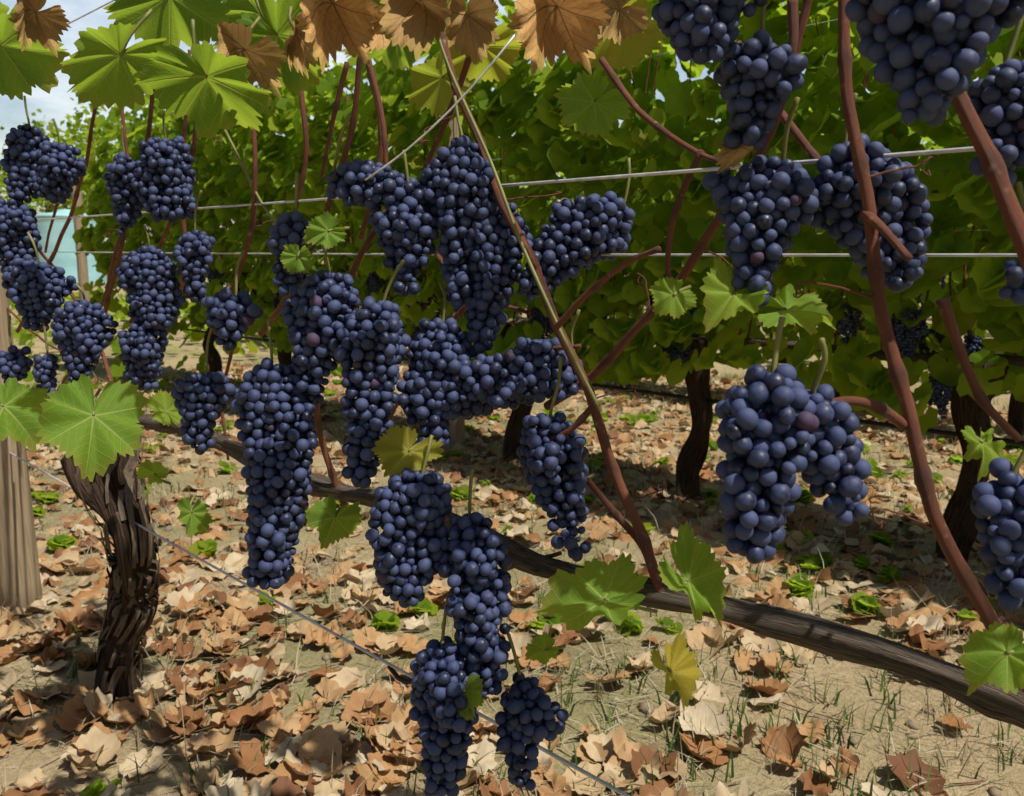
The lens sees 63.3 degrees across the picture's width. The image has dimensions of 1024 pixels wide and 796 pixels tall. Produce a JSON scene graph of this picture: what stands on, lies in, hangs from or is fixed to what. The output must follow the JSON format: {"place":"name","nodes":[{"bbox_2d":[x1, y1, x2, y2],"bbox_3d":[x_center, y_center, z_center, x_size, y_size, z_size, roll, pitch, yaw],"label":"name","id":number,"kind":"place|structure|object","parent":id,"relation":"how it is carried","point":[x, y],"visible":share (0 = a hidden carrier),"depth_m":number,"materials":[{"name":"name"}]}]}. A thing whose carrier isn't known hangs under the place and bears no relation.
{"place":"outdoors","nodes":[
{"label":"outdoors","id":0,"kind":"place"},
{"bbox_2d":[0,2,9,14],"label":"vine canopy leaves","id":1,"kind":"object","parent":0,"point":[5,9],"visible":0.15,"depth_m":2.23,"materials":[{"name":"green plant"}]},
{"bbox_2d":[0,0,977,252],"label":"sky","id":2,"kind":"structure","parent":0,"point":[56,104],"materials":[{"name":"white"}]},
{"bbox_2d":[0,259,1023,795],"bbox_3d":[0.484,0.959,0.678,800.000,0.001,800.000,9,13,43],"label":"ground","id":3,"kind":"structure","parent":0,"point":[850,683],"depth_m":2.16,"materials":[{"name":"soil"}]},
{"bbox_2d":[35,209,106,283],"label":"building","id":4,"kind":"structure","parent":3,"relation":"on","point":[67,262],"depth_m":30.98,"materials":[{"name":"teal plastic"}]},
{"bbox_2d":[0,113,939,610],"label":"trellis posts","id":5,"kind":"object","parent":3,"relation":"on","point":[20,577],"visible":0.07,"depth_m":2.48,"materials":[{"name":"brown wood"}]},
{"bbox_2d":[120,309,1023,684],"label":"drip lines","id":6,"kind":"object","parent":5,"relation":"attached to","point":[862,421],"visible":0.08,"depth_m":3.06,"materials":[{"name":"black"}]},
{"bbox_2d":[44,143,925,260],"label":"tree trunks and limbs","id":7,"kind":"object","parent":3,"relation":"on","point":[50,207],"visible":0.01,"depth_m":80.66,"materials":[{"name":"plant"}]},
{"bbox_2d":[0,91,932,224],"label":"tree foliage","id":8,"kind":"object","parent":7,"relation":"attached to","point":[99,141],"visible":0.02,"depth_m":35.05,"materials":[{"name":"green plant"}]},
{"bbox_2d":[0,383,1000,795],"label":"clods","id":9,"kind":"object","parent":3,"relation":"on","point":[58,735],"visible":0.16,"depth_m":2.21,"materials":[{"name":"brown soil"}]},
{"bbox_2d":[0,347,1023,795],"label":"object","id":10,"kind":"object","parent":3,"relation":"on","point":[100,743],"depth_m":2.26,"materials":[{"name":"brown plant"}]},
{"bbox_2d":[0,349,1023,795],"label":"fallen leaves","id":11,"kind":"object","parent":3,"relation":"on","point":[616,699],"visible":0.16,"depth_m":2.29,"materials":[{"name":"brown plant"}]},
{"bbox_2d":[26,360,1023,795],"bbox_3d":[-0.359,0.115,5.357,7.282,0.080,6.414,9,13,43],"label":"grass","id":12,"kind":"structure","parent":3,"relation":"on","point":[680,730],"depth_m":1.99,"materials":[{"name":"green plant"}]},
{"bbox_2d":[31,379,1023,795],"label":"ground weeds","id":13,"kind":"object","parent":3,"relation":"on","point":[801,585],"visible":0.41,"depth_m":2.96,"materials":[{"name":"green plant"}]},
{"bbox_2d":[60,282,1023,700],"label":"vine trunks","id":14,"kind":"object","parent":3,"relation":"in","point":[960,516],"visible":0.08,"depth_m":2.80,"materials":[{"name":"brown wood"}]},
{"bbox_2d":[72,435,161,694],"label":"peeling bark strips","id":15,"kind":"object","parent":14,"relation":"attached to","point":[145,539],"visible":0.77,"depth_m":1.88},
{"bbox_2d":[136,283,1023,728],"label":"vine cordons","id":16,"kind":"object","parent":14,"relation":"attached to","point":[842,643],"visible":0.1,"depth_m":0.77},
{"bbox_2d":[7,0,1023,692],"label":"vine canes","id":17,"kind":"object","parent":16,"relation":"attached to","point":[993,166],"visible":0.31,"depth_m":0.83,"materials":[{"name":"brown wood"}]},
{"bbox_2d":[0,124,634,795],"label":"grape bunches","id":18,"kind":"object","parent":17,"relation":"hanging from","point":[416,544],"visible":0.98,"depth_m":0.93,"materials":[{"name":"blue food"}]},
{"bbox_2d":[8,0,753,173],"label":"dried leaves","id":19,"kind":"object","parent":17,"relation":"attached to","point":[549,30],"visible":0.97,"depth_m":0.71,"materials":[{"name":"brown plant"}]},
{"bbox_2d":[0,0,1023,720],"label":"vine leaves","id":20,"kind":"object","parent":17,"relation":"attached to","point":[100,70],"visible":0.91,"depth_m":0.86,"materials":[{"name":"green plant"}]},
{"bbox_2d":[0,0,1023,692],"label":"vine shoots","id":21,"kind":"object","parent":17,"relation":"attached to","point":[782,318],"visible":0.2,"depth_m":0.89,"materials":[{"name":"brown plant"}]},
{"bbox_2d":[9,0,1023,434],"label":"vine leaves","id":22,"kind":"object","parent":17,"relation":"attached to","point":[523,106],"visible":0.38,"depth_m":3.45,"materials":[{"name":"green plant"}]},
{"bbox_2d":[370,0,702,710],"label":"yellowing leaves","id":23,"kind":"object","parent":17,"relation":"attached to","point":[432,91],"visible":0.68,"depth_m":1.04,"materials":[{"name":"green plant"}]},
{"bbox_2d":[125,265,991,419],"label":"grape bunches","id":24,"kind":"object","parent":17,"relation":"hanging from","point":[906,347],"visible":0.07,"depth_m":2.97,"materials":[{"name":"food"}]},
{"bbox_2d":[651,0,1023,610],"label":"grape bunches","id":25,"kind":"object","parent":17,"relation":"on","point":[780,427],"visible":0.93,"depth_m":0.56,"materials":[{"name":"food"}]},
{"bbox_2d":[10,0,1017,795],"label":"trellis wires","id":26,"kind":"object","parent":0,"point":[574,766],"visible":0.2,"depth_m":0.94,"materials":[{"name":"grey metal"}]}
]}

